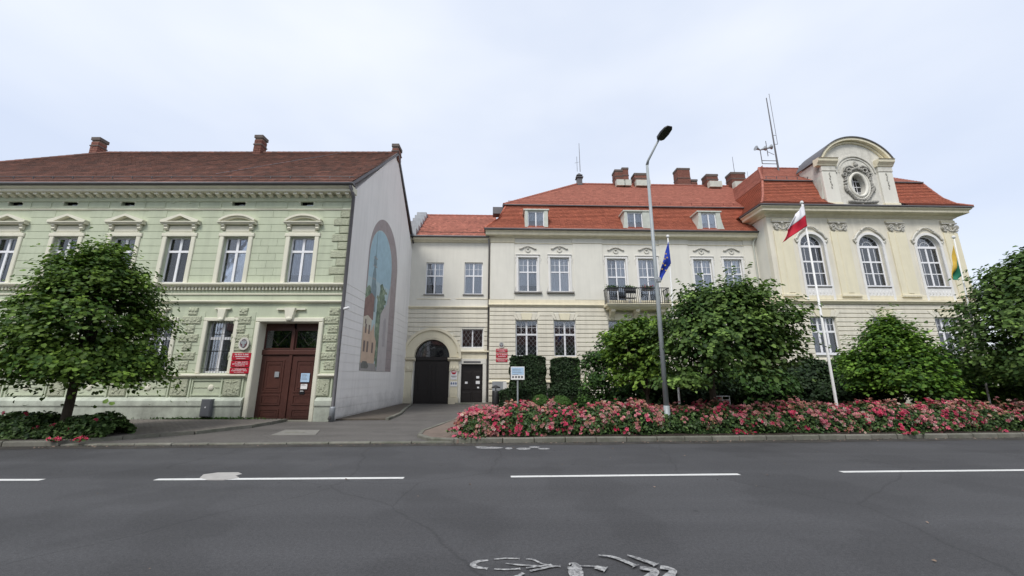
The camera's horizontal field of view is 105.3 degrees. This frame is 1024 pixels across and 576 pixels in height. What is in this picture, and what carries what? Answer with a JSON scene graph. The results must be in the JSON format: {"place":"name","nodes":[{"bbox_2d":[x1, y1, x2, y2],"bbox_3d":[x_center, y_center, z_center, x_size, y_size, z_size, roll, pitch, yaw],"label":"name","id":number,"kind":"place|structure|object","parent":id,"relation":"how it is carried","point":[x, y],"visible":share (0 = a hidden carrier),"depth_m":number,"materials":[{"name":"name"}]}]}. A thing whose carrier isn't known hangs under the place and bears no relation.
{"place":"outdoors","nodes":[
{"label":"outdoors","id":0,"kind":"place"},
{"bbox_2d":[9,419,287,440],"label":"pavement","id":1,"kind":"structure","parent":0,"point":[149,426],"depth_m":13.65,"materials":[{"name":"grey concrete"}]},
{"bbox_2d":[0,432,114,440],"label":"bed soil","id":2,"kind":"structure","parent":1,"relation":"on","point":[29,439],"depth_m":10.25,"materials":[{"name":"brown soil"}]},
{"bbox_2d":[0,410,136,439],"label":"rose bushes","id":3,"kind":"object","parent":2,"relation":"on","point":[26,424],"visible":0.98,"depth_m":10.66,"materials":[{"name":"green plant"}]},
{"bbox_2d":[70,433,95,441],"bbox_3d":[-11.084,3.890,10.108,0.407,0.170,0.464,-10,-16,36],"label":"rose spray","id":4,"kind":"object","parent":3,"relation":"attached to","point":[79,439],"visible":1,"depth_m":10.04,"materials":[{"name":"pink plant"}]},
{"bbox_2d":[0,227,196,427],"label":"linden tree","id":5,"kind":"object","parent":2,"relation":"on","point":[40,346],"visible":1,"depth_m":11.02,"materials":[{"name":"green plant"}]},
{"bbox_2d":[131,416,280,419],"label":"moss tufts","id":6,"kind":"object","parent":1,"relation":"on","point":[225,418],"visible":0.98,"depth_m":15.35,"materials":[{"name":"green plant"}]},
{"bbox_2d":[86,404,502,442],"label":"driveway","id":7,"kind":"structure","parent":0,"point":[410,423],"depth_m":12.54,"materials":[{"name":"concrete"}]},
{"bbox_2d":[63,419,285,443],"bbox_3d":[-9.861,4.571,12.506,1.026,0.159,6.018,-7,-15,27],"label":"paving edge","id":8,"kind":"object","parent":7,"relation":"on","point":[166,434],"visible":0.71,"depth_m":11.57,"materials":[{"name":"concrete"}]},
{"bbox_2d":[271,430,319,435],"bbox_3d":[-6.687,4.540,12.268,1.578,0.032,1.260,0,-13,0],"label":"utility cover","id":9,"kind":"object","parent":7,"relation":"in","point":[299,432],"visible":1,"depth_m":12.14,"materials":[{"name":"concrete"}]},
{"bbox_2d":[335,403,408,419],"bbox_3d":[-6.150,6.483,20.723,2.000,0.090,10.100,0,-13,0],"label":"side strip","id":10,"kind":"object","parent":7,"relation":"on","point":[381,414],"visible":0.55,"depth_m":17.74,"materials":[{"name":"grey concrete"}]},
{"bbox_2d":[385,403,412,419],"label":"side kerb","id":11,"kind":"structure","parent":7,"relation":"on","point":[402,411],"depth_m":17.94,"materials":[{"name":"concrete"}]},
{"bbox_2d":[417,404,473,442],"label":"island kerb","id":12,"kind":"structure","parent":7,"relation":"on","point":[420,435],"depth_m":10.87,"materials":[{"name":"concrete"}]},
{"bbox_2d":[402,212,495,403],"bbox_3d":[-4.503,1.167,31.012,6.528,15.079,8.100,0,-13,-2],"label":"gatehouse","id":13,"kind":"object","parent":7,"relation":"on","point":[448,318],"visible":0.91,"depth_m":27.25,"materials":[{"name":"yellow paint"}]},
{"bbox_2d":[423,263,443,294],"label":"window","id":14,"kind":"structure","parent":13,"relation":"in","point":[434,271],"depth_m":28.10,"materials":[{"name":"grey glass"}]},
{"bbox_2d":[450,370,456,379],"bbox_3d":[-3.897,5.747,26.157,0.440,0.750,0.034,0,-13,-2],"label":"sign","id":15,"kind":"object","parent":13,"relation":"attached to","point":[453,375],"visible":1,"depth_m":26.13,"materials":[{"name":"white metal"}]},
{"bbox_2d":[460,364,482,401],"bbox_3d":[-2.713,6.472,26.351,1.457,2.604,0.105,0,-13,-2],"label":"side door","id":16,"kind":"structure","parent":13,"relation":"in","point":[471,374],"depth_m":26.34,"materials":[{"name":"black paint"}]},
{"bbox_2d":[462,329,482,347],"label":"window","id":17,"kind":"structure","parent":13,"relation":"in","point":[471,338],"depth_m":28.08,"materials":[{"name":"white glass"}]},
{"bbox_2d":[463,263,482,294],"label":"window","id":18,"kind":"structure","parent":13,"relation":"in","point":[473,279],"depth_m":28.05,"materials":[{"name":"grey glass"}]},
{"bbox_2d":[455,430,1023,436],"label":"rose bed soil","id":19,"kind":"structure","parent":7,"relation":"on","point":[770,433],"depth_m":11.28,"materials":[{"name":"brown soil"}]},
{"bbox_2d":[510,430,540,435],"bbox_3d":[0.231,4.074,10.988,1.142,0.176,0.555,-5,-14,20],"label":"rose spray","id":20,"kind":"object","parent":19,"relation":"on","point":[520,434],"visible":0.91,"depth_m":10.83,"materials":[{"name":"pink plant"}]},
{"bbox_2d":[646,125,671,428],"bbox_3d":[4.856,-0.485,12.144,1.204,9.610,0.635,-10,-16,37],"label":"street lamp","id":21,"kind":"object","parent":19,"relation":"on","point":[664,132],"visible":0.88,"depth_m":12.41,"materials":[{"name":"metal"}]},
{"bbox_2d":[632,262,843,410],"bbox_3d":[7.067,1.990,13.171,5.729,5.347,5.147,0,-13,0],"label":"linden tree","id":22,"kind":"object","parent":19,"relation":"on","point":[754,337],"visible":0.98,"depth_m":12.09,"materials":[{"name":"green plant"}]},
{"bbox_2d":[453,395,1023,436],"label":"rose hedge","id":23,"kind":"object","parent":19,"relation":"on","point":[630,417],"visible":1,"depth_m":11.58,"materials":[{"name":"pink plant"}]},
{"bbox_2d":[446,425,462,432],"bbox_3d":[-1.628,3.985,11.013,0.457,0.170,0.510,-11,-17,39],"label":"rose spray","id":24,"kind":"object","parent":23,"relation":"attached to","point":[455,429],"visible":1,"depth_m":10.95,"materials":[{"name":"pink plant"}]},
{"bbox_2d":[452,431,485,438],"bbox_3d":[-1.179,3.993,10.617,0.786,0.222,0.583,7,-15,-29],"label":"rose spray","id":25,"kind":"object","parent":23,"relation":"attached to","point":[465,435],"visible":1,"depth_m":10.57,"materials":[{"name":"pink plant"}]},
{"bbox_2d":[728,427,756,434],"bbox_3d":[6.648,4.119,11.237,0.658,0.212,0.551,-12,-17,41],"label":"rose spray","id":26,"kind":"object","parent":19,"relation":"on","point":[736,431],"visible":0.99,"depth_m":11.23,"materials":[{"name":"pink plant"}]},
{"bbox_2d":[888,423,924,434],"bbox_3d":[11.416,4.100,11.316,0.870,0.352,0.574,6,-14,-24],"label":"rose spray","id":27,"kind":"object","parent":19,"relation":"on","point":[913,431],"visible":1,"depth_m":11.27,"materials":[{"name":"pink plant"}]},
{"bbox_2d":[933,421,960,430],"bbox_3d":[12.964,4.124,11.674,0.660,0.283,0.526,-10,-16,38],"label":"rose spray","id":28,"kind":"object","parent":19,"relation":"on","point":[943,427],"visible":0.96,"depth_m":11.63,"materials":[{"name":"pink plant"}]},
{"bbox_2d":[484,136,998,402],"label":"town hall","id":29,"kind":"structure","parent":7,"relation":"on","point":[562,257],"depth_m":27.94,"materials":[{"name":"yellow paint"}]},
{"bbox_2d":[496,353,507,357],"bbox_3d":[-0.692,4.566,26.395,0.778,0.299,0.034,0,-13,-2],"label":"red plaque","id":30,"kind":"object","parent":29,"relation":"attached to","point":[501,355],"visible":1,"depth_m":26.39,"materials":[{"name":"red metal"}]},
{"bbox_2d":[512,313,540,355],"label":"window","id":31,"kind":"structure","parent":29,"relation":"in","point":[526,327],"depth_m":27.82,"materials":[{"name":"white glass"}]},
{"bbox_2d":[514,246,541,299],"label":"window","id":32,"kind":"structure","parent":29,"relation":"in","point":[527,282],"depth_m":28.04,"materials":[{"name":"white glass"}]},
{"bbox_2d":[527,210,544,227],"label":"dormer window","id":33,"kind":"structure","parent":29,"relation":"in","point":[533,215],"depth_m":28.46,"materials":[{"name":"white glass"}]},
{"bbox_2d":[546,246,574,299],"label":"window","id":34,"kind":"structure","parent":29,"relation":"in","point":[559,267],"depth_m":28.08,"materials":[{"name":"white glass"}]},
{"bbox_2d":[551,313,578,357],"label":"window","id":35,"kind":"structure","parent":29,"relation":"in","point":[564,331],"depth_m":27.89,"materials":[{"name":"white glass"}]},
{"bbox_2d":[605,284,620,290],"bbox_3d":[6.862,-0.043,26.866,1.296,0.478,0.484,0,-13,-2],"label":"flower box","id":36,"kind":"object","parent":29,"relation":"attached to","point":[613,289],"visible":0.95,"depth_m":26.77,"materials":[{"name":"metal"}]},
{"bbox_2d":[603,247,631,302],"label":"window","id":37,"kind":"structure","parent":29,"relation":"in","point":[616,274],"depth_m":28.24,"materials":[{"name":"white glass"}]},
{"bbox_2d":[605,314,632,333],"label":"window","id":38,"kind":"structure","parent":29,"relation":"in","point":[617,316],"depth_m":27.26,"materials":[{"name":"white paint"}]},
{"bbox_2d":[627,212,642,228],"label":"dormer window","id":39,"kind":"structure","parent":29,"relation":"in","point":[634,217],"depth_m":28.69,"materials":[{"name":"white glass"}]},
{"bbox_2d":[634,247,661,301],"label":"window","id":40,"kind":"structure","parent":29,"relation":"in","point":[645,270],"depth_m":28.31,"materials":[{"name":"white glass"}]},
{"bbox_2d":[690,248,715,291],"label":"window","id":41,"kind":"structure","parent":29,"relation":"in","point":[698,266],"depth_m":28.45,"materials":[{"name":"white glass"}]},
{"bbox_2d":[701,212,716,229],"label":"dormer window","id":42,"kind":"structure","parent":29,"relation":"in","point":[707,217],"depth_m":28.85,"materials":[{"name":"white glass"}]},
{"bbox_2d":[720,248,745,286],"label":"window","id":43,"kind":"structure","parent":29,"relation":"in","point":[730,262],"depth_m":28.55,"materials":[{"name":"white glass"}]},
{"bbox_2d":[754,95,779,169],"bbox_3d":[21.528,-13.405,33.315,2.099,7.531,0.428,0,-13,-2],"label":"antenna mast","id":44,"kind":"object","parent":29,"relation":"on","point":[765,148],"visible":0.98,"depth_m":32.94,"materials":[{"name":"metal"}]},
{"bbox_2d":[794,226,836,299],"bbox_3d":[20.966,-1.767,27.110,2.429,5.332,0.439,0,-13,-2],"label":"arched window","id":45,"kind":"structure","parent":29,"relation":"in","point":[824,289],"depth_m":27.18,"materials":[{"name":"white glass"}]},
{"bbox_2d":[805,310,840,354],"bbox_3d":[20.802,2.958,26.013,2.620,3.001,0.340,0,-13,-2],"label":"window","id":46,"kind":"structure","parent":29,"relation":"in","point":[830,331],"depth_m":26.11,"materials":[{"name":"grey glass"}]},
{"bbox_2d":[853,226,896,299],"bbox_3d":[25.175,-1.737,27.239,2.429,5.332,0.439,0,-13,-2],"label":"arched window","id":47,"kind":"structure","parent":29,"relation":"in","point":[868,251],"depth_m":27.31,"materials":[{"name":"white glass"}]},
{"bbox_2d":[865,310,902,323],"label":"window","id":48,"kind":"structure","parent":29,"relation":"in","point":[872,312],"depth_m":26.29,"materials":[{"name":"white paint"}]},
{"bbox_2d":[911,227,956,300],"bbox_3d":[29.384,-1.707,27.368,2.429,5.332,0.439,0,-13,-2],"label":"arched window","id":49,"kind":"structure","parent":29,"relation":"in","point":[931,272],"depth_m":27.43,"materials":[{"name":"white glass"}]},
{"bbox_2d":[928,310,963,354],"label":"window","id":50,"kind":"structure","parent":29,"relation":"in","point":[939,324],"depth_m":26.39,"materials":[{"name":"white paint"}]},
{"bbox_2d":[647,404,1000,410],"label":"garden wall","id":51,"kind":"structure","parent":7,"relation":"on","point":[796,409],"depth_m":13.32,"materials":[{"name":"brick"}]},
{"bbox_2d":[924,245,1023,389],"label":"linden tree","id":52,"kind":"object","parent":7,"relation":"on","point":[1003,289],"visible":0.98,"depth_m":14.12,"materials":[{"name":"green plant"}]},
{"bbox_2d":[0,440,1023,575],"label":"road","id":53,"kind":"structure","parent":0,"point":[122,512],"depth_m":5.15,"materials":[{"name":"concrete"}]},
{"bbox_2d":[0,479,42,480],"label":"line dash","id":54,"kind":"object","parent":53,"relation":"on","point":[20,479],"visible":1,"depth_m":6.70,"materials":[{"name":"paint"}]},
{"bbox_2d":[200,472,240,479],"bbox_3d":[-5.161,3.341,6.935,0.804,0.009,0.551,0,-13,0],"label":"road marking","id":55,"kind":"object","parent":53,"relation":"on","point":[222,475],"visible":1,"depth_m":6.89,"materials":[{"name":"white paint"}]},
{"bbox_2d":[60,441,451,445],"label":"dropped kerb","id":56,"kind":"structure","parent":53,"relation":"on","point":[246,443],"depth_m":10.23,"materials":[{"name":"concrete"}]},
{"bbox_2d":[155,477,403,479],"bbox_3d":[-4.006,3.302,6.762,4.238,0.001,0.127,0,-13,-1],"label":"line dash","id":57,"kind":"object","parent":53,"relation":"on","point":[289,478],"visible":1,"depth_m":6.77,"materials":[{"name":"paint"}]},
{"bbox_2d":[12,437,1000,568],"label":"leaf litter","id":58,"kind":"object","parent":53,"relation":"on","point":[513,447],"visible":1,"depth_m":10.21,"materials":[{"name":"brown plant"}]},
{"bbox_2d":[0,437,1023,449],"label":"road gutter","id":59,"kind":"object","parent":53,"relation":"on","point":[424,444],"visible":1,"depth_m":10.24,"materials":[{"name":"grey concrete"}]},
{"bbox_2d":[476,446,549,449],"bbox_3d":[0.007,3.983,9.721,1.878,0.001,0.517,0,-13,0],"label":"paint spill","id":60,"kind":"object","parent":53,"relation":"on","point":[483,447],"visible":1,"depth_m":9.64,"materials":[{"name":"white paint"}]},
{"bbox_2d":[470,554,676,575],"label":"bicycle lane symbol","id":61,"kind":"object","parent":53,"relation":"on","point":[575,569],"visible":1,"depth_m":3.57,"materials":[{"name":"paint"}]},
{"bbox_2d":[511,473,739,476],"bbox_3d":[2.047,3.354,6.989,4.143,0.001,0.126,1,-13,-2],"label":"line dash","id":62,"kind":"object","parent":53,"relation":"on","point":[623,475],"visible":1,"depth_m":6.98,"materials":[{"name":"paint"}]},
{"bbox_2d":[454,432,1023,442],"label":"kerb","id":63,"kind":"structure","parent":53,"relation":"on","point":[720,437],"depth_m":10.90,"materials":[{"name":"concrete"}]},
{"bbox_2d":[840,469,1023,472],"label":"line dash","id":64,"kind":"object","parent":53,"relation":"on","point":[935,470],"visible":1,"depth_m":7.36,"materials":[{"name":"paint"}]},
{"bbox_2d":[0,0,1023,346],"label":"sky","id":65,"kind":"structure","parent":0,"point":[487,104],"materials":[{"name":"white"}]},
{"bbox_2d":[423,403,1014,442],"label":"footpath","id":66,"kind":"structure","parent":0,"point":[439,431],"depth_m":12.20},
{"bbox_2d":[492,385,499,405],"bbox_3d":[-0.923,6.148,22.186,0.520,1.200,0.520,0,-13,0],"label":"litter bin","id":67,"kind":"object","parent":66,"relation":"on","point":[495,398],"visible":0.87,"depth_m":22.02,"materials":[{"name":"black metal"}]},
{"bbox_2d":[492,381,506,390],"bbox_3d":[-0.802,6.678,24.927,0.930,1.400,0.140,0,-13,0],"label":"notice cabinet","id":68,"kind":"object","parent":66,"relation":"on","point":[502,384],"visible":0.39,"depth_m":24.98,"materials":[{"name":"grey metal"}]},
{"bbox_2d":[511,367,524,403],"bbox_3d":[0.305,5.330,20.863,0.740,2.200,0.136,0,-13,0],"label":"info board","id":69,"kind":"object","parent":66,"relation":"on","point":[517,373],"visible":0.95,"depth_m":20.96,"materials":[{"name":"metal"}]},
{"bbox_2d":[666,235,680,403],"bbox_3d":[5.902,1.350,14.262,0.309,6.985,0.200,0,-13,0],"label":"flagpole","id":70,"kind":"object","parent":66,"relation":"on","point":[678,388],"visible":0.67,"depth_m":14.51,"materials":[{"name":"white metal"}]},
{"bbox_2d":[659,242,670,279],"bbox_3d":[5.742,-0.988,14.713,0.518,1.643,0.267,0,-13,0],"label":"flag","id":71,"kind":"object","parent":70,"relation":"hanging from","point":[666,262],"visible":0.95,"depth_m":14.72,"materials":[{"name":"blue fabric"}]},
{"bbox_2d":[800,201,837,404],"bbox_3d":[10.862,0.666,13.804,0.217,8.113,0.200,0,-13,0],"label":"flagpole","id":72,"kind":"object","parent":66,"relation":"on","point":[825,342],"visible":0.71,"depth_m":13.63,"materials":[{"name":"white metal"}]},
{"bbox_2d":[782,204,806,242],"bbox_3d":[10.350,-2.375,14.452,1.139,1.572,0.252,2,-13,-8],"label":"flag","id":73,"kind":"object","parent":72,"relation":"hanging from","point":[798,223],"visible":1,"depth_m":14.45,"materials":[{"name":"red fabric"}]},
{"bbox_2d":[824,303,1008,404],"bbox_3d":[14.989,2.811,15.097,4.408,4.614,4.567,7,-15,-28],"label":"maple tree","id":74,"kind":"object","parent":66,"relation":"on","point":[893,356],"visible":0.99,"depth_m":14.49,"materials":[{"name":"green plant"}]},
{"bbox_2d":[951,235,990,403],"bbox_3d":[17.300,1.381,14.665,0.474,7.107,0.200,0,-13,0],"label":"flagpole","id":75,"kind":"object","parent":66,"relation":"on","point":[953,237],"visible":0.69,"depth_m":14.93,"materials":[{"name":"white metal"}]},
{"bbox_2d":[951,245,961,279],"bbox_3d":[17.089,-0.966,15.157,0.414,1.453,0.202,5,-14,-22],"label":"flag","id":76,"kind":"object","parent":75,"relation":"hanging from","point":[956,273],"visible":1,"depth_m":15.08,"materials":[{"name":"yellow fabric"}]},
{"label":"garden soil","id":77,"kind":"structure","parent":0,"visible":0},
{"bbox_2d":[498,387,541,407],"bbox_3d":[0.454,6.112,21.825,2.522,1.220,1.225,0,-13,0],"label":"hedge","id":78,"kind":"object","parent":77,"relation":"on","point":[510,393],"visible":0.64,"depth_m":21.44,"materials":[{"name":"green plant"}]},
{"bbox_2d":[508,354,546,395],"bbox_3d":[0.977,5.681,24.180,2.455,3.120,1.665,0,-13,0],"label":"clipped yew","id":79,"kind":"object","parent":77,"relation":"on","point":[535,369],"visible":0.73,"depth_m":23.68,"materials":[{"name":"green plant"}]},
{"bbox_2d":[532,394,548,405],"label":"ball topiary","id":80,"kind":"object","parent":77,"relation":"on","point":[542,400],"visible":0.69,"depth_m":19.51,"materials":[{"name":"green plant"}]},
{"bbox_2d":[553,395,570,408],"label":"ball topiary","id":81,"kind":"object","parent":77,"relation":"on","point":[561,399],"visible":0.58,"depth_m":19.18,"materials":[{"name":"green plant"}]},
{"bbox_2d":[549,357,581,389],"bbox_3d":[3.333,5.771,24.319,1.991,3.014,1.548,0,-13,0],"label":"clipped yew","id":82,"kind":"object","parent":77,"relation":"on","point":[561,369],"visible":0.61,"depth_m":23.87,"materials":[{"name":"green plant"}]},
{"bbox_2d":[546,385,590,407],"bbox_3d":[3.162,6.056,21.730,2.458,1.281,1.431,0,-13,0],"label":"hedge","id":83,"kind":"object","parent":77,"relation":"on","point":[569,393],"visible":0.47,"depth_m":21.28,"materials":[{"name":"green plant"}]},
{"bbox_2d":[563,322,674,409],"bbox_3d":[5.290,3.673,18.180,5.882,4.321,5.426,0,-13,0],"label":"bushy tree","id":84,"kind":"object","parent":77,"relation":"on","point":[598,382],"visible":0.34,"depth_m":17.34,"materials":[{"name":"green plant"}]},
{"bbox_2d":[586,311,697,405],"bbox_3d":[5.217,2.973,15.195,3.491,4.342,3.278,8,-15,-31],"label":"bushy tree","id":85,"kind":"object","parent":77,"relation":"on","point":[620,350],"visible":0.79,"depth_m":14.96,"materials":[{"name":"green plant"}]},
{"bbox_2d":[651,370,744,405],"bbox_3d":[7.836,4.490,16.636,3.773,2.031,2.473,0,-13,0],"label":"dark shrub","id":86,"kind":"object","parent":77,"relation":"on","point":[688,396],"visible":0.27,"depth_m":15.84,"materials":[{"name":"green plant"}]},
{"bbox_2d":[715,366,803,404],"bbox_3d":[10.447,4.386,16.905,3.948,2.357,2.958,0,-13,0],"label":"dark shrub","id":87,"kind":"object","parent":77,"relation":"on","point":[767,392],"visible":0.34,"depth_m":16.03,"materials":[{"name":"green plant"}]},
{"bbox_2d":[779,357,833,404],"bbox_3d":[14.254,4.708,19.052,3.046,2.684,2.396,0,-13,0],"label":"dark shrub","id":88,"kind":"object","parent":77,"relation":"on","point":[818,366],"visible":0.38,"depth_m":18.35,"materials":[{"name":"green plant"}]},
{"bbox_2d":[810,375,899,404],"bbox_3d":[14.795,4.675,16.919,3.385,1.799,2.167,0,-13,0],"label":"dark shrub","id":89,"kind":"object","parent":77,"relation":"on","point":[824,391],"visible":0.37,"depth_m":16.45,"materials":[{"name":"green plant"}]},
{"bbox_2d":[824,350,888,398],"bbox_3d":[16.541,4.509,18.938,3.369,3.022,2.427,0,-13,0],"label":"dark shrub","id":90,"kind":"object","parent":77,"relation":"on","point":[834,365],"visible":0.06,"depth_m":18.82,"materials":[{"name":"green plant"}]},
{"bbox_2d":[903,347,990,403],"bbox_3d":[19.487,4.245,17.873,3.933,3.063,2.699,0,-13,0],"label":"dark shrub","id":91,"kind":"object","parent":77,"relation":"on","point":[914,397],"visible":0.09,"depth_m":17.32,"materials":[{"name":"green plant"}]},
{"bbox_2d":[944,385,1023,403],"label":"juniper","id":92,"kind":"object","parent":77,"relation":"on","point":[1002,393],"visible":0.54,"depth_m":14.83,"materials":[{"name":"green plant"}]},
{"bbox_2d":[991,340,1023,389],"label":"dark shrub","id":93,"kind":"object","parent":77,"relation":"on","point":[1013,384],"visible":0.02,"depth_m":17.45,"materials":[{"name":"green plant"}]},
{"label":"ground","id":94,"kind":"structure","parent":0,"visible":0},
{"bbox_2d":[0,440,63,446],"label":"kerb","id":95,"kind":"structure","parent":94,"relation":"on","point":[5,443],"depth_m":9.98,"materials":[{"name":"concrete"}]},
{"bbox_2d":[46,433,73,441],"bbox_3d":[-11.650,3.873,10.063,0.446,0.164,0.484,-10,-17,38],"label":"rose spray","id":96,"kind":"object","parent":95,"relation":"on","point":[58,439],"visible":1,"depth_m":9.98,"materials":[{"name":"pink plant"}]},
{"bbox_2d":[0,135,413,421],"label":"green house","id":97,"kind":"structure","parent":94,"relation":"on","point":[278,259],"depth_m":17.24,"materials":[{"name":"paint"}]},
{"bbox_2d":[0,214,29,282],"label":"window","id":98,"kind":"structure","parent":97,"relation":"in","point":[9,247],"depth_m":17.21,"materials":[{"name":"white paint"}]},
{"bbox_2d":[39,214,89,278],"bbox_3d":[-19.650,-1.697,17.110,1.680,3.186,0.460,0,-13,0],"label":"window","id":99,"kind":"structure","parent":97,"relation":"in","point":[66,219],"depth_m":17.23,"materials":[{"name":"white paint"}]},
{"bbox_2d":[104,214,146,270],"bbox_3d":[-17.100,-1.697,17.110,1.680,3.186,0.460,0,-13,0],"label":"window","id":100,"kind":"structure","parent":97,"relation":"in","point":[124,219],"depth_m":17.23,"materials":[{"name":"white paint"}]},
{"bbox_2d":[145,308,179,373],"bbox_3d":[-14.720,2.179,16.253,1.460,2.709,0.427,0,-13,0],"label":"window","id":101,"kind":"structure","parent":97,"relation":"in","point":[169,341],"depth_m":16.34,"materials":[{"name":"white paint"}]},
{"bbox_2d":[153,214,201,282],"bbox_3d":[-14.670,-1.697,17.110,1.680,3.186,0.460,0,-13,0],"label":"window","id":102,"kind":"structure","parent":97,"relation":"in","point":[180,250],"depth_m":17.19,"materials":[{"name":"white paint"}]},
{"bbox_2d":[199,399,214,416],"bbox_3d":[-12.046,4.726,15.399,0.400,0.660,0.184,0,-13,0],"label":"meter cabinet","id":103,"kind":"object","parent":97,"relation":"attached to","point":[206,408],"visible":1,"depth_m":15.34,"materials":[{"name":"grey metal"}]},
{"bbox_2d":[195,308,238,373],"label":"window","id":104,"kind":"structure","parent":97,"relation":"in","point":[219,344],"depth_m":16.36,"materials":[{"name":"white glass"}]},
{"bbox_2d":[212,213,257,282],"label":"window","id":105,"kind":"structure","parent":97,"relation":"in","point":[236,260],"depth_m":17.20,"materials":[{"name":"beige glass"}]},
{"bbox_2d":[230,202,246,205],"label":"attic window","id":106,"kind":"structure","parent":97,"relation":"in","point":[236,203],"depth_m":17.78,"materials":[{"name":"black glass"}]},
{"bbox_2d":[229,368,248,373],"bbox_3d":[-11.070,3.358,15.849,0.783,0.222,0.034,0,-13,0],"label":"red plaque","id":107,"kind":"object","parent":97,"relation":"attached to","point":[239,371],"visible":1,"depth_m":15.83,"materials":[{"name":"red metal"}]},
{"bbox_2d":[230,361,249,366],"bbox_3d":[-11.070,3.097,15.909,0.783,0.249,0.034,0,-13,0],"label":"red plaque","id":108,"kind":"object","parent":97,"relation":"attached to","point":[240,363],"visible":1,"depth_m":15.89,"materials":[{"name":"red metal"}]},
{"bbox_2d":[231,353,251,359],"bbox_3d":[-11.070,2.802,15.977,0.783,0.290,0.034,0,-13,0],"label":"red plaque","id":109,"kind":"object","parent":97,"relation":"attached to","point":[241,356],"visible":1,"depth_m":15.96,"materials":[{"name":"red metal"}]},
{"bbox_2d":[238,337,249,349],"bbox_3d":[-11.056,2.296,16.099,0.426,0.520,0.055,0,-13,0],"label":"emblem","id":110,"kind":"object","parent":97,"relation":"attached to","point":[243,343],"visible":1,"depth_m":16.08,"materials":[{"name":"grey paint"}]},
{"bbox_2d":[254,324,318,419],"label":"double door","id":111,"kind":"structure","parent":97,"relation":"in","point":[288,354],"depth_m":16.31,"materials":[{"name":"red paint"}]},
{"bbox_2d":[280,213,322,282],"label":"window","id":112,"kind":"structure","parent":97,"relation":"in","point":[304,251],"depth_m":17.23,"materials":[{"name":"beige glass"}]},
{"bbox_2d":[299,202,315,205],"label":"attic window","id":113,"kind":"structure","parent":97,"relation":"in","point":[304,203],"depth_m":17.78,"materials":[{"name":"black glass"}]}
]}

